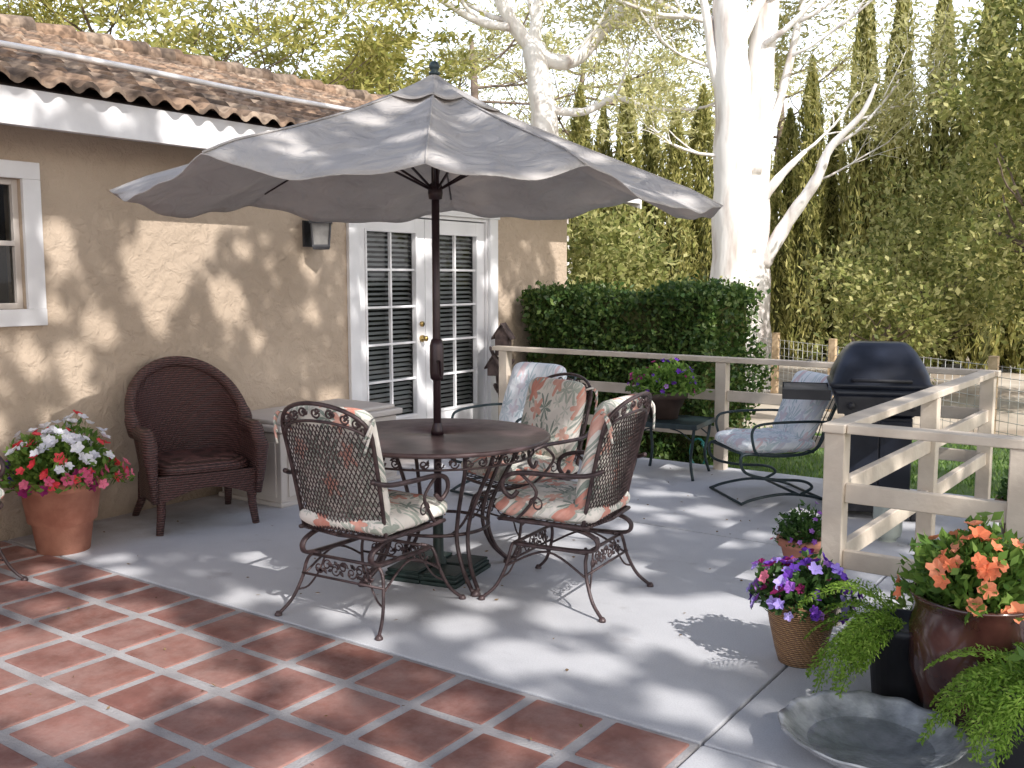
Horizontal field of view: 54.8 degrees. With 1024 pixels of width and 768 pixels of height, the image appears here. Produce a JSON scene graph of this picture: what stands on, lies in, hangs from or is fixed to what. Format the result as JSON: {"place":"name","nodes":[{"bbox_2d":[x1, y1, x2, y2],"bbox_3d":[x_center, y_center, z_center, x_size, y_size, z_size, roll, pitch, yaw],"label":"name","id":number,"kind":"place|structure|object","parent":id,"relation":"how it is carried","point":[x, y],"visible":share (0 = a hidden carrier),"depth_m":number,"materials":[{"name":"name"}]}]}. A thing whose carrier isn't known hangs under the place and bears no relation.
{"place":"outdoors","nodes":[
{"label":"outdoors","id":0,"kind":"place"},
{"bbox_2d":[0,540,698,767],"bbox_3d":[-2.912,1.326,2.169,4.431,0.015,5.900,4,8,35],"label":"tiled patio","id":1,"kind":"structure","parent":0,"point":[415,735],"depth_m":3.63,"materials":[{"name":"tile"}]},
{"bbox_2d":[0,456,28,580],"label":"patio chair","id":2,"kind":"object","parent":1,"relation":"on","point":[4,559],"visible":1,"depth_m":5.05,"materials":[{"name":"metal"}]},
{"bbox_2d":[8,455,998,767],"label":"patio","id":3,"kind":"structure","parent":0,"point":[682,647],"depth_m":4.80,"materials":[{"name":"concrete"}]},
{"bbox_2d":[0,410,135,555],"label":"flower pot","id":4,"kind":"object","parent":3,"relation":"on","point":[56,479],"visible":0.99,"depth_m":5.47,"materials":[{"name":"ceramic"}]},
{"bbox_2d":[124,356,268,535],"bbox_3d":[-2.050,0.363,6.323,0.795,1.039,0.800,-4,7,-32],"label":"wicker armchair","id":5,"kind":"object","parent":3,"relation":"on","point":[191,424],"visible":1,"depth_m":6.41,"materials":[{"name":"brown wicker"}]},
{"bbox_2d":[219,398,402,507],"bbox_3d":[-1.470,0.473,7.285,0.690,0.585,1.230,4,8,35],"label":"storage box","id":6,"kind":"object","parent":3,"relation":"on","point":[278,489],"visible":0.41,"depth_m":6.73,"materials":[{"name":"beige plastic"}]},
{"bbox_2d":[273,401,465,640],"bbox_3d":[-0.672,0.548,4.585,0.632,1.020,0.726,4,7,31],"label":"patio chair","id":7,"kind":"object","parent":3,"relation":"on","point":[340,470],"visible":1,"depth_m":4.37,"materials":[{"name":"metal"}]},
{"bbox_2d":[384,515,490,588],"bbox_3d":[-0.387,0.796,5.168,0.419,0.400,0.419,3,7,23],"label":"umbrella base","id":8,"kind":"object","parent":3,"relation":"on","point":[414,572],"visible":0.59,"depth_m":5.08,"materials":[{"name":"green plastic"}]},
{"bbox_2d":[110,61,722,496],"bbox_3d":[-0.483,-0.336,5.049,2.839,2.558,2.888,4,8,35],"label":"patio umbrella","id":9,"kind":"object","parent":8,"relation":"in","point":[434,143],"visible":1,"depth_m":4.71,"materials":[{"name":"fabric"}]},
{"bbox_2d":[358,418,550,596],"bbox_3d":[-0.387,0.627,5.150,1.174,0.740,1.174,2,6,15],"label":"patio table","id":10,"kind":"object","parent":3,"relation":"on","point":[465,439],"visible":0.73,"depth_m":4.92,"materials":[{"name":"metal"}]},
{"bbox_2d":[30,468,897,767],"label":"leaf litter","id":11,"kind":"object","parent":3,"relation":"on","point":[486,550],"visible":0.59,"depth_m":4.62,"materials":[{"name":"brown plant"}]},
{"bbox_2d":[484,322,514,396],"bbox_3d":[-0.088,-0.025,9.440,0.305,1.120,0.285,2,6,15],"label":"birdhouse","id":12,"kind":"object","parent":3,"relation":"on","point":[503,334],"visible":0.27,"depth_m":9.36,"materials":[{"name":"brown wood"}]},
{"bbox_2d":[450,362,576,500],"bbox_3d":[0.005,0.319,7.151,0.642,0.911,0.765,6,8,43],"label":"lounge chair","id":13,"kind":"object","parent":3,"relation":"on","point":[523,375],"visible":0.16,"depth_m":7.28,"materials":[{"name":"white fabric"}]},
{"bbox_2d":[449,373,599,559],"bbox_3d":[0.086,0.437,5.848,0.726,0.969,0.644,-5,8,-38],"label":"patio chair","id":14,"kind":"object","parent":3,"relation":"on","point":[554,408],"visible":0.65,"depth_m":5.78,"materials":[{"name":"fabric"}]},
{"bbox_2d":[478,391,654,622],"bbox_3d":[0.298,0.524,4.803,0.726,1.020,0.632,3,7,29],"label":"patio chair","id":15,"kind":"object","parent":3,"relation":"on","point":[595,494],"visible":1,"depth_m":4.61,"materials":[{"name":"metal"}]},
{"bbox_2d":[634,414,714,480],"bbox_3d":[1.257,0.494,7.810,0.560,0.439,0.500,3,7,27],"label":"side table","id":16,"kind":"object","parent":3,"relation":"on","point":[686,422],"visible":0.69,"depth_m":7.65,"materials":[{"name":"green metal"}]},
{"bbox_2d":[625,357,712,419],"bbox_3d":[1.180,0.031,7.827,0.689,0.477,0.678,4,8,35],"label":"flower pot","id":17,"kind":"object","parent":16,"relation":"on","point":[669,387],"visible":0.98,"depth_m":7.71,"materials":[{"name":"green plant"}]},
{"bbox_2d":[708,370,836,505],"bbox_3d":[1.858,0.355,6.991,0.765,0.874,0.642,-1,6,-11],"label":"lounge chair","id":18,"kind":"object","parent":3,"relation":"on","point":[795,424],"visible":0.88,"depth_m":6.80,"materials":[{"name":"grey fabric"}]},
{"bbox_2d":[770,499,821,558],"bbox_3d":[1.532,0.801,5.250,0.340,0.373,0.332,4,8,35],"label":"flower pot","id":19,"kind":"object","parent":3,"relation":"on","point":[791,540],"visible":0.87,"depth_m":5.20,"materials":[{"name":"ceramic"}]},
{"bbox_2d":[746,546,863,668],"bbox_3d":[1.148,0.894,3.983,0.485,0.462,0.473,4,8,35],"label":"flower pot","id":20,"kind":"object","parent":3,"relation":"on","point":[787,587],"visible":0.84,"depth_m":3.90,"materials":[{"name":"brown plant"}]},
{"bbox_2d":[782,341,933,520],"bbox_3d":[2.236,0.288,6.471,0.910,1.130,0.590,2,6,15],"label":"gas grill","id":21,"kind":"object","parent":3,"relation":"on","point":[863,375],"visible":0.69,"depth_m":6.26,"materials":[{"name":"black metal"}]},
{"bbox_2d":[797,577,922,707],"bbox_3d":[1.264,0.943,3.600,0.526,0.448,0.553,4,8,35],"label":"fern pot","id":22,"kind":"object","parent":3,"relation":"on","point":[879,639],"visible":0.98,"depth_m":3.54,"materials":[{"name":"black plastic"}]},
{"bbox_2d":[777,690,967,767],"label":"shallow bowl","id":23,"kind":"object","parent":3,"relation":"on","point":[859,729],"visible":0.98,"depth_m":3.29,"materials":[{"name":"stone"}]},
{"bbox_2d":[873,506,902,541],"bbox_3d":[2.222,0.776,5.835,0.165,0.296,0.165,4,8,35],"label":"propane tank","id":24,"kind":"object","parent":3,"relation":"on","point":[893,534],"visible":0.2,"depth_m":5.78,"materials":[{"name":"metal"}]},
{"bbox_2d":[883,554,915,609],"bbox_3d":[1.716,0.857,3.875,0.563,0.560,0.583,4,8,35],"label":"leafy plant","id":25,"kind":"object","parent":3,"relation":"on","point":[900,600],"visible":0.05,"depth_m":3.98,"materials":[{"name":"green plant"}]},
{"bbox_2d":[893,511,1023,737],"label":"flower pot","id":26,"kind":"object","parent":3,"relation":"on","point":[964,589],"visible":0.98,"depth_m":3.29,"materials":[{"name":"brown ceramic"}]},
{"bbox_2d":[916,642,1023,767],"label":"fern pot","id":27,"kind":"object","parent":3,"relation":"on","point":[998,694],"visible":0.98,"depth_m":2.96,"materials":[{"name":"green plant"}]},
{"bbox_2d":[0,0,1020,223],"label":"sky","id":28,"kind":"structure","parent":0,"point":[422,24],"materials":[{"name":"white"}]},
{"bbox_2d":[688,424,1009,541],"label":"lawn","id":29,"kind":"structure","parent":0,"point":[966,491],"depth_m":9.11,"materials":[{"name":"plant"}]},
{"bbox_2d":[516,270,776,464],"bbox_3d":[1.247,-0.203,9.766,2.417,1.853,1.479,4,8,35],"label":"hedge","id":30,"kind":"object","parent":29,"relation":"on","point":[685,316],"visible":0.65,"depth_m":9.30,"materials":[{"name":"green plant"}]},
{"bbox_2d":[689,438,706,463],"bbox_3d":[1.584,0.586,8.404,0.052,0.256,0.179,-4,7,-30],"label":"garden hose","id":31,"kind":"object","parent":29,"relation":"on","point":[702,443],"visible":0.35,"depth_m":8.37,"materials":[{"name":"teal rubber"}]},
{"bbox_2d":[744,354,1023,436],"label":"ground","id":32,"kind":"structure","parent":0,"point":[759,417],"depth_m":13.93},
{"bbox_2d":[0,0,484,93],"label":"tree","id":33,"kind":"object","parent":32,"relation":"on","point":[278,36],"visible":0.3,"depth_m":14.58,"materials":[{"name":"green plant"}]},
{"bbox_2d":[117,0,501,97],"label":"tree","id":34,"kind":"object","parent":32,"relation":"on","point":[386,85],"visible":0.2,"depth_m":16.70,"materials":[{"name":"green plant"}]},
{"bbox_2d":[0,14,641,540],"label":"house","id":35,"kind":"structure","parent":32,"relation":"on","point":[106,294],"depth_m":6.87,"materials":[{"name":"paint"}]},
{"bbox_2d":[0,159,47,326],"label":"window","id":36,"kind":"structure","parent":35,"relation":"in","point":[28,173],"depth_m":5.83,"materials":[{"name":"white paint"}]},
{"bbox_2d":[302,220,332,249],"bbox_3d":[-1.497,-1.169,7.595,0.230,0.275,0.230,-1,6,-10],"label":"wall lantern","id":37,"kind":"object","parent":35,"relation":"attached to","point":[316,235],"depth_m":7.52,"materials":[{"name":"glass"}]},
{"bbox_2d":[359,219,428,419],"bbox_3d":[-1.048,-0.451,8.552,0.174,1.970,0.878,4,8,35],"label":"door","id":38,"kind":"structure","parent":35,"relation":"in","point":[415,227],"depth_m":8.63,"materials":[{"name":"white paint"}]},
{"bbox_2d":[424,219,483,418],"bbox_3d":[-0.562,-0.531,9.287,0.114,1.970,0.878,4,8,35],"label":"door","id":39,"kind":"structure","parent":35,"relation":"in","point":[450,228],"depth_m":9.37,"materials":[{"name":"white paint"}]},
{"bbox_2d":[186,0,859,278],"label":"tree","id":40,"kind":"object","parent":32,"relation":"on","point":[540,59],"visible":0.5,"depth_m":16.40,"materials":[{"name":"plant"}]},
{"bbox_2d":[377,0,704,156],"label":"tree","id":41,"kind":"object","parent":32,"relation":"on","point":[590,66],"visible":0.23,"depth_m":24.35,"materials":[{"name":"green plant"}]},
{"bbox_2d":[567,84,600,282],"bbox_3d":[1.506,-3.514,21.762,1.250,6.062,1.159,4,8,35],"label":"cypress tree","id":42,"kind":"object","parent":32,"relation":"on","point":[576,135],"visible":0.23,"depth_m":21.42,"materials":[{"name":"green plant"}]},
{"bbox_2d":[589,105,615,280],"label":"cypress tree","id":43,"kind":"object","parent":32,"relation":"on","point":[602,148],"visible":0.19,"depth_m":21.95,"materials":[{"name":"green plant"}]},
{"bbox_2d":[447,1,783,231],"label":"tree","id":44,"kind":"object","parent":32,"relation":"on","point":[546,39],"visible":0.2,"depth_m":26.08,"materials":[{"name":"green plant"}]},
{"bbox_2d":[604,74,650,280],"bbox_3d":[2.542,-3.618,21.751,1.118,6.283,1.188,1,6,12],"label":"cypress tree","id":45,"kind":"object","parent":32,"relation":"on","point":[622,152],"visible":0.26,"depth_m":21.41,"materials":[{"name":"green plant"}]},
{"bbox_2d":[567,171,722,295],"bbox_3d":[1.179,-0.919,12.610,3.163,3.499,3.304,4,8,35],"label":"bush","id":46,"kind":"object","parent":32,"relation":"on","point":[626,259],"visible":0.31,"depth_m":11.84,"materials":[{"name":"green plant"}]},
{"bbox_2d":[636,98,664,285],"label":"cypress tree","id":47,"kind":"object","parent":32,"relation":"on","point":[651,161],"visible":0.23,"depth_m":22.44,"materials":[{"name":"green plant"}]},
{"bbox_2d":[653,104,698,285],"bbox_3d":[3.593,-3.299,21.771,1.145,5.653,1.236,-4,7,-33],"label":"cypress tree","id":48,"kind":"object","parent":32,"relation":"on","point":[676,160],"visible":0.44,"depth_m":21.52,"materials":[{"name":"green plant"}]},
{"bbox_2d":[684,83,713,282],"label":"cypress tree","id":49,"kind":"object","parent":32,"relation":"on","point":[702,184],"visible":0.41,"depth_m":21.86,"materials":[{"name":"green plant"}]},
{"bbox_2d":[492,345,1023,625],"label":"wooden railing","id":50,"kind":"object","parent":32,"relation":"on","point":[927,501],"visible":0.73,"depth_m":4.94,"materials":[{"name":"paint"}]},
{"bbox_2d":[769,153,777,331],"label":"cypress tree","id":51,"kind":"object","parent":32,"relation":"on","point":[771,175],"depth_m":21.99,"materials":[{"name":"green plant"}]},
{"bbox_2d":[769,106,802,359],"bbox_3d":[5.760,-3.090,20.777,1.250,5.412,1.159,6,8,43],"label":"cypress tree","id":52,"kind":"object","parent":32,"relation":"on","point":[781,200],"visible":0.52,"depth_m":20.61,"materials":[{"name":"green plant"}]},
{"bbox_2d":[563,0,1017,392],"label":"tree","id":53,"kind":"object","parent":32,"relation":"on","point":[745,248],"visible":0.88,"depth_m":14.57,"materials":[{"name":"white plant"}]},
{"bbox_2d":[640,0,949,221],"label":"pine tree","id":54,"kind":"object","parent":32,"relation":"on","point":[834,68],"visible":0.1,"depth_m":27.70,"materials":[{"name":"green plant"}]},
{"bbox_2d":[777,54,832,360],"bbox_3d":[6.062,-3.502,20.240,1.030,6.414,1.112,-6,8,-42],"label":"cypress tree","id":55,"kind":"object","parent":32,"relation":"on","point":[809,225],"visible":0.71,"depth_m":20.11,"materials":[{"name":"green plant"}]},
{"bbox_2d":[810,111,848,359],"bbox_3d":[6.746,-3.036,20.776,1.098,5.308,1.034,0,6,-3],"label":"cypress tree","id":56,"kind":"object","parent":32,"relation":"on","point":[832,203],"visible":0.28,"depth_m":20.52,"materials":[{"name":"green plant"}]},
{"bbox_2d":[832,0,882,350],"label":"cypress tree","id":57,"kind":"object","parent":32,"relation":"on","point":[855,188],"visible":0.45,"depth_m":19.46,"materials":[{"name":"green plant"}]},
{"bbox_2d":[869,145,883,241],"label":"cypress tree","id":58,"kind":"object","parent":32,"relation":"on","point":[882,185],"depth_m":20.50,"materials":[{"name":"green plant"}]},
{"bbox_2d":[775,220,996,383],"bbox_3d":[5.036,-0.946,13.579,2.825,2.569,2.388,4,8,35],"label":"oak tree","id":59,"kind":"object","parent":32,"relation":"on","point":[884,299],"visible":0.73,"depth_m":13.32,"materials":[{"name":"green plant"}]},
{"bbox_2d":[755,332,1023,435],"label":"wire fence","id":60,"kind":"object","parent":32,"relation":"on","point":[993,362],"visible":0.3,"depth_m":12.79,"materials":[{"name":"brown wood"}]},
{"bbox_2d":[864,0,920,333],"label":"cypress tree","id":61,"kind":"object","parent":32,"relation":"on","point":[892,145],"visible":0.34,"depth_m":18.91,"materials":[{"name":"green plant"}]},
{"bbox_2d":[798,148,1023,366],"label":"oak tree","id":62,"kind":"object","parent":32,"relation":"on","point":[979,309],"visible":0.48,"depth_m":14.80,"materials":[{"name":"green plant"}]},
{"bbox_2d":[905,128,923,269],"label":"cypress tree","id":63,"kind":"object","parent":32,"relation":"on","point":[918,172],"visible":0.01,"depth_m":20.51,"materials":[{"name":"green plant"}]},
{"bbox_2d":[906,0,963,366],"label":"cypress tree","id":64,"kind":"object","parent":32,"relation":"on","point":[941,142],"visible":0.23,"depth_m":18.49,"materials":[{"name":"green plant"}]},
{"bbox_2d":[940,109,972,363],"bbox_3d":[8.943,-3.088,19.791,1.113,5.633,1.048,-4,7,-31],"label":"cypress tree","id":65,"kind":"object","parent":32,"relation":"on","point":[951,355],"visible":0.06,"depth_m":19.70,"materials":[{"name":"green plant"}]},
{"bbox_2d":[912,0,1023,370],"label":"oak tree","id":66,"kind":"object","parent":32,"relation":"on","point":[1012,104],"visible":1,"depth_m":12.74,"materials":[{"name":"green plant"}]},
{"bbox_2d":[946,0,1021,369],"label":"cypress tree","id":67,"kind":"object","parent":32,"relation":"on","point":[983,344],"visible":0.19,"depth_m":17.72,"materials":[{"name":"green plant"}]},
{"bbox_2d":[987,54,1023,368],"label":"cypress tree","id":68,"kind":"object","parent":32,"relation":"on","point":[1002,363],"visible":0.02,"depth_m":18.79,"materials":[{"name":"green plant"}]},
{"bbox_2d":[998,34,1023,373],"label":"cypress tree","id":69,"kind":"object","parent":32,"relation":"on","point":[1017,361],"visible":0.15,"depth_m":17.88,"materials":[{"name":"green plant"}]},
{"bbox_2d":[994,469,1008,536],"bbox_3d":[3.147,0.767,5.963,0.459,0.667,0.474,4,8,35],"label":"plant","id":70,"kind":"object","parent":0,"point":[1001,495],"visible":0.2,"depth_m":6.00,"materials":[{"name":"plant"}]}
]}

